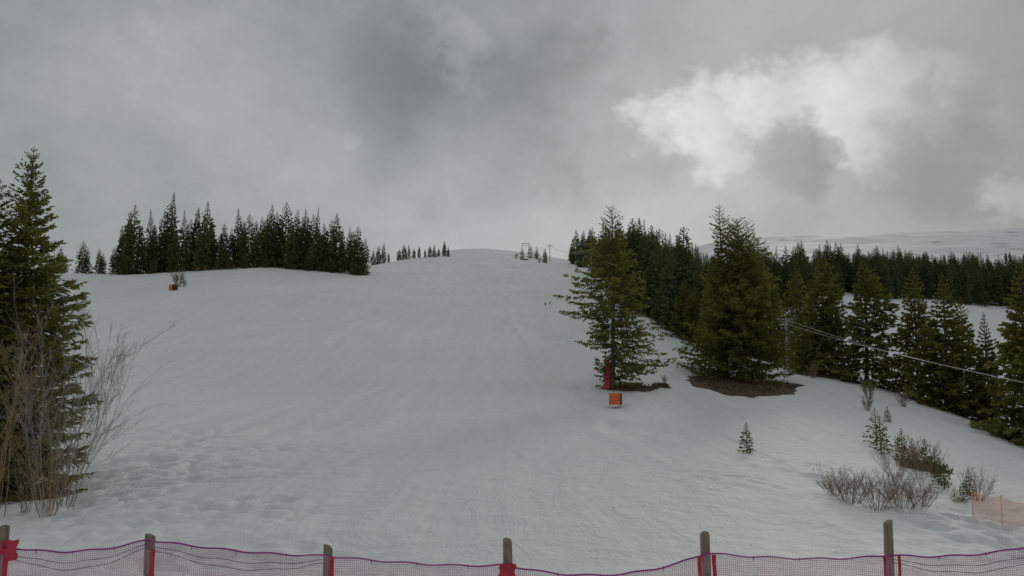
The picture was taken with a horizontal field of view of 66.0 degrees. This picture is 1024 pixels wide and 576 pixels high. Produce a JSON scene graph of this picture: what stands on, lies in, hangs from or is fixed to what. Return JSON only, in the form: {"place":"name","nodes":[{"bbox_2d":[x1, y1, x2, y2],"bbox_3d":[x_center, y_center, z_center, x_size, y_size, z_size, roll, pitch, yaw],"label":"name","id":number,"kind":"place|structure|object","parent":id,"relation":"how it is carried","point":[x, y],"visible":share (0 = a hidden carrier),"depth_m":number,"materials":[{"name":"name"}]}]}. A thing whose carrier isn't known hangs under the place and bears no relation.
{"place":"outdoors","nodes":[
{"label":"outdoors","id":0,"kind":"place"},
{"bbox_2d":[0,228,1023,575],"bbox_3d":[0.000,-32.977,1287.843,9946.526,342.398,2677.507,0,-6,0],"label":"snow ground","id":1,"kind":"structure","parent":0,"point":[452,408],"depth_m":43.92,"materials":[{"name":"white snow"}]},
{"bbox_2d":[0,525,9,574],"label":"wooden fence post","id":2,"kind":"object","parent":1,"relation":"on","point":[4,531],"visible":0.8,"depth_m":11.65,"materials":[{"name":"brown wood"}]},
{"bbox_2d":[0,539,1023,575],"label":"safety net fence","id":3,"kind":"object","parent":2,"relation":"attached to","point":[8,551],"visible":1,"depth_m":11.57,"materials":[{"name":"plastic"}]},
{"bbox_2d":[0,179,53,503],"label":"spruce tree","id":4,"kind":"object","parent":1,"relation":"on","point":[13,335],"visible":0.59,"depth_m":30.89,"materials":[{"name":"green plant"}]},
{"bbox_2d":[4,451,59,512],"bbox_3d":[-16.556,6.595,26.885,2.034,2.110,1.389,-2,-6,23],"label":"bare shrub","id":5,"kind":"object","parent":1,"relation":"on","point":[22,492],"visible":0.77,"depth_m":26.80,"materials":[{"name":"brown plant"}]},
{"bbox_2d":[0,483,73,501],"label":"bare soil patch","id":6,"kind":"object","parent":1,"relation":"on","point":[38,494],"visible":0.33,"depth_m":29.95,"materials":[{"name":"brown soil"}]},
{"bbox_2d":[0,315,75,516],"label":"bare alder tree","id":7,"kind":"object","parent":1,"relation":"on","point":[6,439],"visible":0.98,"depth_m":26.17,"materials":[{"name":"brown plant"}]},
{"bbox_2d":[9,440,91,517],"bbox_3d":[-14.962,6.163,25.630,2.320,2.472,1.988,2,-6,-24],"label":"bare shrub","id":8,"kind":"object","parent":1,"relation":"on","point":[49,494],"visible":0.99,"depth_m":25.50,"materials":[{"name":"plant"}]},
{"bbox_2d":[0,149,103,492],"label":"spruce tree","id":9,"kind":"object","parent":1,"relation":"on","point":[44,281],"visible":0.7,"depth_m":31.59,"materials":[{"name":"green plant"}]},
{"bbox_2d":[0,330,133,511],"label":"bare alder tree","id":10,"kind":"object","parent":1,"relation":"on","point":[50,434],"visible":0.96,"depth_m":26.50,"materials":[{"name":"brown plant"}]},
{"bbox_2d":[0,272,173,506],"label":"bare alder tree","id":11,"kind":"object","parent":1,"relation":"on","point":[90,399],"visible":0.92,"depth_m":28.30,"materials":[{"name":"plant"}]},
{"bbox_2d":[143,533,155,575],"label":"wooden fence post","id":12,"kind":"object","parent":1,"relation":"on","point":[148,536],"visible":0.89,"depth_m":11.63,"materials":[{"name":"brown wood"}]},
{"bbox_2d":[169,284,177,289],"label":"orange padded crate","id":13,"kind":"object","parent":1,"relation":"on","point":[173,287],"visible":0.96,"depth_m":157.22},
{"bbox_2d":[169,269,186,286],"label":"bare shrub","id":14,"kind":"object","parent":1,"relation":"on","point":[176,278],"visible":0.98,"depth_m":164.40,"materials":[{"name":"brown plant"}]},
{"bbox_2d":[52,192,370,275],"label":"distant forest","id":15,"kind":"object","parent":1,"relation":"on","point":[164,253],"visible":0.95,"depth_m":208.88,"materials":[{"name":"green plant"}]},
{"bbox_2d":[190,268,239,271],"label":"bare soil patch","id":16,"kind":"object","parent":1,"relation":"on","point":[217,269],"visible":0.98,"depth_m":203.00,"materials":[{"name":"brown soil"}]},
{"bbox_2d":[323,544,332,575],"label":"wooden fence post","id":17,"kind":"object","parent":1,"relation":"on","point":[327,550],"visible":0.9,"depth_m":11.63,"materials":[{"name":"brown wood"}]},
{"bbox_2d":[370,241,449,265],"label":"distant forest","id":18,"kind":"object","parent":1,"relation":"on","point":[403,255],"visible":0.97,"depth_m":355.05,"materials":[{"name":"green plant"}]},
{"bbox_2d":[503,538,511,563],"bbox_3d":[-0.061,4.636,11.615,0.152,1.858,0.151,0,-6,0],"label":"wooden fence post","id":19,"kind":"object","parent":1,"relation":"on","point":[507,550],"visible":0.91,"depth_m":11.63,"materials":[{"name":"brown wood"}]},
{"bbox_2d":[527,247,533,257],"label":"spruce sapling","id":20,"kind":"object","parent":1,"relation":"on","point":[530,252],"visible":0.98,"depth_m":348.14,"materials":[{"name":"green plant"}]},
{"bbox_2d":[552,205,676,390],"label":"spruce tree","id":21,"kind":"object","parent":1,"relation":"on","point":[612,286],"visible":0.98,"depth_m":69.63,"materials":[{"name":"green plant"}]},
{"bbox_2d":[603,361,610,387],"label":"red trunk padding","id":22,"kind":"object","parent":21,"relation":"attached to","point":[606,382],"visible":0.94,"depth_m":69.27,"materials":[{"name":"fabric"}]},
{"bbox_2d":[609,393,621,407],"bbox_3d":[8.011,8.685,60.938,0.950,1.160,0.721,-2,-6,24],"label":"orange padded crate","id":23,"kind":"object","parent":1,"relation":"on","point":[615,398],"visible":1,"depth_m":60.67,"materials":[{"name":"orange plastic"}]},
{"bbox_2d":[601,382,658,391],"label":"bare soil patch","id":24,"kind":"object","parent":1,"relation":"on","point":[640,387],"visible":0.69,"depth_m":69.25,"materials":[{"name":"brown soil"}]},
{"bbox_2d":[628,267,653,314],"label":"spruce tree","id":25,"kind":"object","parent":1,"relation":"on","point":[639,296],"visible":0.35,"depth_m":128.45,"materials":[{"name":"green plant"}]},
{"bbox_2d":[542,218,742,336],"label":"distant forest","id":26,"kind":"object","parent":1,"relation":"on","point":[670,268],"visible":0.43,"depth_m":126.51,"materials":[{"name":"green plant"}]},
{"bbox_2d":[649,293,665,324],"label":"spruce tree","id":27,"kind":"object","parent":1,"relation":"on","point":[657,315],"visible":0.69,"depth_m":118.05,"materials":[{"name":"green plant"}]},
{"bbox_2d":[653,382,670,387],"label":"bare soil patch","id":28,"kind":"object","parent":1,"relation":"on","point":[661,385],"visible":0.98,"depth_m":71.26,"materials":[{"name":"brown soil"}]},
{"bbox_2d":[663,295,678,329],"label":"spruce tree","id":29,"kind":"object","parent":1,"relation":"on","point":[669,317],"visible":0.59,"depth_m":111.97,"materials":[{"name":"green plant"}]},
{"bbox_2d":[660,281,697,339],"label":"spruce tree","id":30,"kind":"object","parent":1,"relation":"on","point":[679,316],"visible":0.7,"depth_m":106.05,"materials":[{"name":"green plant"}]},
{"bbox_2d":[676,288,701,343],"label":"spruce tree","id":31,"kind":"object","parent":1,"relation":"on","point":[692,316],"visible":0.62,"depth_m":103.87,"materials":[{"name":"green plant"}]},
{"bbox_2d":[700,531,710,575],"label":"wooden fence post","id":32,"kind":"object","parent":1,"relation":"on","point":[704,542],"visible":0.98,"depth_m":11.63,"materials":[{"name":"brown wood"}]},
{"bbox_2d":[692,276,722,350],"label":"spruce tree","id":33,"kind":"object","parent":1,"relation":"on","point":[703,304],"visible":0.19,"depth_m":100.09,"materials":[{"name":"green plant"}]},
{"bbox_2d":[693,205,760,374],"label":"spruce tree","id":34,"kind":"object","parent":1,"relation":"on","point":[710,295],"visible":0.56,"depth_m":81.15,"materials":[{"name":"green plant"}]},
{"bbox_2d":[671,216,800,384],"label":"spruce tree","id":35,"kind":"object","parent":1,"relation":"on","point":[749,368],"visible":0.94,"depth_m":78.99,"materials":[{"name":"green plant"}]},
{"bbox_2d":[686,374,804,397],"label":"bare soil patch","id":36,"kind":"object","parent":1,"relation":"on","point":[731,387],"visible":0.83,"depth_m":74.57,"materials":[{"name":"brown soil"}]},
{"bbox_2d":[737,423,755,452],"bbox_3d":[11.101,7.146,37.501,0.742,1.596,0.741,0,-6,-3],"label":"spruce sapling","id":37,"kind":"object","parent":1,"relation":"on","point":[745,442],"visible":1,"depth_m":37.42,"materials":[{"name":"green plant"}]},
{"bbox_2d":[746,241,789,362],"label":"spruce tree","id":38,"kind":"object","parent":1,"relation":"on","point":[763,294],"visible":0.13,"depth_m":114.28,"materials":[{"name":"green plant"}]},
{"bbox_2d":[759,276,793,364],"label":"spruce tree","id":39,"kind":"object","parent":1,"relation":"on","point":[773,299],"visible":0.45,"depth_m":109.57,"materials":[{"name":"green plant"}]},
{"bbox_2d":[777,319,793,372],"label":"ski lift pylon","id":40,"kind":"object","parent":1,"relation":"on","point":[787,340],"visible":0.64,"depth_m":87.76,"materials":[{"name":"grey metal"}]},
{"bbox_2d":[528,245,1023,392],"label":"ski lift cables","id":41,"kind":"object","parent":40,"relation":"attached to","point":[859,343],"visible":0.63,"depth_m":68.67,"materials":[{"name":"grey metal"}]},
{"bbox_2d":[770,272,825,370],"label":"spruce tree","id":42,"kind":"object","parent":1,"relation":"on","point":[796,306],"visible":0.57,"depth_m":97.92,"materials":[{"name":"green plant"}]},
{"bbox_2d":[791,281,825,372],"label":"spruce tree","id":43,"kind":"object","parent":1,"relation":"on","point":[805,307],"visible":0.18,"depth_m":104.30,"materials":[{"name":"green plant"}]},
{"bbox_2d":[792,370,831,378],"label":"bare soil patch","id":44,"kind":"object","parent":1,"relation":"on","point":[803,373],"visible":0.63,"depth_m":85.64,"materials":[{"name":"brown soil"}]},
{"bbox_2d":[806,361,819,377],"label":"bare shrub","id":45,"kind":"object","parent":1,"relation":"on","point":[810,372],"visible":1,"depth_m":83.42,"materials":[{"name":"brown plant"}]},
{"bbox_2d":[771,251,862,378],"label":"spruce tree","id":46,"kind":"object","parent":1,"relation":"on","point":[815,351],"visible":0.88,"depth_m":89.17,"materials":[{"name":"green plant"}]},
{"bbox_2d":[814,469,854,496],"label":"bare willow shrub","id":47,"kind":"object","parent":1,"relation":"on","point":[823,483],"visible":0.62,"depth_m":27.37,"materials":[{"name":"brown plant"}]},
{"bbox_2d":[811,279,859,374],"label":"spruce tree","id":48,"kind":"object","parent":1,"relation":"on","point":[835,363],"visible":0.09,"depth_m":91.50,"materials":[{"name":"green plant"}]},
{"bbox_2d":[813,463,878,504],"bbox_3d":[11.270,6.576,26.536,2.026,1.312,1.972,-5,-7,42],"label":"bare willow shrub","id":49,"kind":"object","parent":1,"relation":"on","point":[847,483],"visible":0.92,"depth_m":26.34,"materials":[{"name":"plant"}]},
{"bbox_2d":[839,378,886,388],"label":"bare soil patch","id":50,"kind":"object","parent":1,"relation":"on","point":[857,381],"visible":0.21,"depth_m":85.56,"materials":[{"name":"brown soil"}]},
{"bbox_2d":[813,261,913,390],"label":"spruce tree","id":51,"kind":"object","parent":1,"relation":"on","point":[862,314],"visible":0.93,"depth_m":85.69,"materials":[{"name":"green plant"}]},
{"bbox_2d":[861,396,873,410],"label":"bare shrub","id":52,"kind":"object","parent":1,"relation":"on","point":[867,403],"visible":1,"depth_m":65.42,"materials":[{"name":"brown plant"}]},
{"bbox_2d":[858,379,876,398],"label":"bare shrub","id":53,"kind":"object","parent":1,"relation":"on","point":[868,389],"visible":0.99,"depth_m":73.26,"materials":[{"name":"brown plant"}]},
{"bbox_2d":[862,408,887,445],"bbox_3d":[21.410,8.230,46.551,1.295,2.347,1.371,3,-6,-28],"label":"spruce sapling","id":54,"kind":"object","parent":1,"relation":"on","point":[868,431],"visible":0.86,"depth_m":46.42,"materials":[{"name":"green plant"}]},
{"bbox_2d":[839,468,912,511],"bbox_3d":[11.977,6.598,25.904,2.088,1.389,2.145,-4,-7,34],"label":"bare willow shrub","id":55,"kind":"object","parent":1,"relation":"on","point":[889,495],"visible":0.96,"depth_m":25.81,"materials":[{"name":"plant"}]},
{"bbox_2d":[732,240,1023,308],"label":"distant forest","id":56,"kind":"object","parent":1,"relation":"on","point":[972,281],"visible":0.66,"depth_m":284.67,"materials":[{"name":"green plant"}]},
{"bbox_2d":[869,417,894,453],"bbox_3d":[20.416,8.132,43.381,1.246,2.134,1.177,0,-6,-3],"label":"spruce sapling","id":57,"kind":"object","parent":1,"relation":"on","point":[878,437],"visible":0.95,"depth_m":43.44,"materials":[{"name":"green plant"}]},
{"bbox_2d":[882,408,892,421],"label":"spruce sapling","id":58,"kind":"object","parent":1,"relation":"on","point":[886,416],"visible":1,"depth_m":59.33,"materials":[{"name":"green plant"}]},
{"bbox_2d":[883,520,894,575],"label":"wooden fence post","id":59,"kind":"object","parent":1,"relation":"on","point":[888,537],"visible":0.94,"depth_m":11.64,"materials":[{"name":"brown wood"}]},
{"bbox_2d":[871,441,926,477],"bbox_3d":[16.741,7.435,34.421,2.084,1.597,1.847,2,-6,-20],"label":"bare willow shrub","id":60,"kind":"object","parent":1,"relation":"on","point":[902,465],"visible":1,"depth_m":34.42,"materials":[{"name":"brown plant"}]},
{"bbox_2d":[865,467,936,508],"bbox_3d":[13.278,6.872,27.030,1.972,1.312,2.026,3,-6,-29],"label":"bare willow shrub","id":61,"kind":"object","parent":1,"relation":"on","point":[902,498],"visible":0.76,"depth_m":26.79,"materials":[{"name":"brown plant"}]},
{"bbox_2d":[894,428,908,459],"bbox_3d":[20.375,8.262,41.342,0.868,1.872,0.870,-3,-6,31],"label":"spruce sapling","id":62,"kind":"object","parent":1,"relation":"on","point":[901,440],"visible":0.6,"depth_m":41.35,"materials":[{"name":"green plant"}]},
{"bbox_2d":[895,388,913,406],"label":"bare shrub","id":63,"kind":"object","parent":1,"relation":"on","point":[904,398],"visible":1,"depth_m":71.17,"materials":[{"name":"brown plant"}]},
{"bbox_2d":[883,432,932,463],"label":"bare willow shrub","id":64,"kind":"object","parent":1,"relation":"on","point":[897,445],"visible":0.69,"depth_m":39.35,"materials":[{"name":"brown plant"}]},
{"bbox_2d":[899,449,938,479],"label":"bare willow shrub","id":65,"kind":"object","parent":1,"relation":"on","point":[919,469],"visible":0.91,"depth_m":34.28,"materials":[{"name":"plant"}]},
{"bbox_2d":[896,438,947,471],"bbox_3d":[19.585,7.883,37.443,2.206,1.691,1.956,2,-6,-19],"label":"bare willow shrub","id":66,"kind":"object","parent":1,"relation":"on","point":[923,454],"visible":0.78,"depth_m":37.31,"materials":[{"name":"brown plant"}]},
{"bbox_2d":[899,480,947,508],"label":"bare willow shrub","id":67,"kind":"object","parent":1,"relation":"on","point":[916,495],"visible":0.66,"depth_m":27.26,"materials":[{"name":"plant"}]},
{"bbox_2d":[919,438,930,466],"bbox_3d":[20.086,8.132,38.329,0.766,1.652,0.768,0,-6,2],"label":"spruce sapling","id":68,"kind":"object","parent":1,"relation":"on","point":[927,459],"visible":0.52,"depth_m":38.35,"materials":[{"name":"green plant"}]},
{"bbox_2d":[881,268,969,409],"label":"spruce tree","id":69,"kind":"object","parent":1,"relation":"on","point":[919,322],"visible":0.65,"depth_m":83.53,"materials":[{"name":"green plant"}]},
{"bbox_2d":[899,459,952,473],"bbox_3d":[20.334,8.792,38.900,2.487,0.704,3.630,-2,-6,21],"label":"bare soil patch","id":70,"kind":"object","parent":1,"relation":"on","point":[925,470],"visible":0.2,"depth_m":38.02,"materials":[{"name":"brown soil"}]},
{"bbox_2d":[926,450,940,477],"bbox_3d":[18.925,7.877,35.351,0.664,1.431,0.665,-1,-6,7],"label":"spruce sapling","id":71,"kind":"object","parent":1,"relation":"on","point":[935,465],"visible":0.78,"depth_m":35.38,"materials":[{"name":"green plant"}]},
{"bbox_2d":[853,252,1023,266],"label":"distant forest","id":72,"kind":"object","parent":1,"relation":"on","point":[975,257],"visible":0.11,"depth_m":758.52,"materials":[{"name":"green plant"}]},
{"bbox_2d":[907,396,972,418],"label":"bare soil patch","id":73,"kind":"object","parent":1,"relation":"on","point":[939,406],"visible":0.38,"depth_m":79.49,"materials":[{"name":"brown soil"}]},
{"bbox_2d":[932,458,947,484],"bbox_3d":[18.167,7.808,33.456,0.562,1.211,0.563,3,-6,-25],"label":"spruce sapling","id":74,"kind":"object","parent":1,"relation":"on","point":[941,475],"visible":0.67,"depth_m":33.39,"materials":[{"name":"green plant"}]},
{"bbox_2d":[931,459,951,488],"bbox_3d":[17.731,7.634,32.486,0.736,1.334,0.779,5,-7,-40],"label":"spruce sapling","id":75,"kind":"object","parent":1,"relation":"on","point":[944,478],"visible":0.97,"depth_m":32.41,"materials":[{"name":"green plant"}]},
{"bbox_2d":[901,273,991,417],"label":"spruce tree","id":76,"kind":"object","parent":1,"relation":"on","point":[955,380],"visible":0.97,"depth_m":78.72,"materials":[{"name":"green plant"}]},
{"bbox_2d":[950,487,960,502],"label":"spruce sapling","id":77,"kind":"object","parent":1,"relation":"on","point":[956,499],"visible":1,"depth_m":29.40,"materials":[{"name":"green plant"}]},
{"bbox_2d":[957,481,970,501],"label":"spruce sapling","id":78,"kind":"object","parent":1,"relation":"on","point":[963,494],"visible":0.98,"depth_m":29.87,"materials":[{"name":"green plant"}]},
{"bbox_2d":[963,470,975,495],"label":"spruce sapling","id":79,"kind":"object","parent":1,"relation":"on","point":[970,483],"visible":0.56,"depth_m":31.39,"materials":[{"name":"green plant"}]},
{"bbox_2d":[948,464,997,501],"bbox_3d":[17.934,7.495,30.422,1.630,1.409,1.838,1,-6,-9],"label":"bare willow shrub","id":80,"kind":"object","parent":1,"relation":"on","point":[980,488],"visible":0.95,"depth_m":30.33,"materials":[{"name":"plant"}]},
{"bbox_2d":[939,298,1012,427],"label":"spruce tree","id":81,"kind":"object","parent":1,"relation":"on","point":[972,335],"visible":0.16,"depth_m":83.13,"materials":[{"name":"green plant"}]},
{"bbox_2d":[966,313,1017,426],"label":"spruce tree","id":82,"kind":"object","parent":1,"relation":"on","point":[982,361],"visible":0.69,"depth_m":77.23,"materials":[{"name":"green plant"}]},
{"bbox_2d":[969,260,1023,445],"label":"spruce tree","id":83,"kind":"object","parent":1,"relation":"on","point":[1015,398],"visible":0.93,"depth_m":63.72,"materials":[{"name":"green plant"}]},
{"bbox_2d":[970,289,1023,437],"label":"spruce tree","id":84,"kind":"object","parent":1,"relation":"on","point":[995,405],"visible":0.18,"depth_m":66.57,"materials":[{"name":"green plant"}]},
{"bbox_2d":[971,489,1023,526],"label":"orange net fence","id":85,"kind":"object","parent":1,"relation":"on","point":[1000,507],"visible":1,"depth_m":26.11,"materials":[{"name":"orange plastic"}]},
{"bbox_2d":[0,0,1023,273],"label":"sky","id":86,"kind":"structure","parent":0,"point":[463,124],"materials":[{"name":"grey"}]}
]}

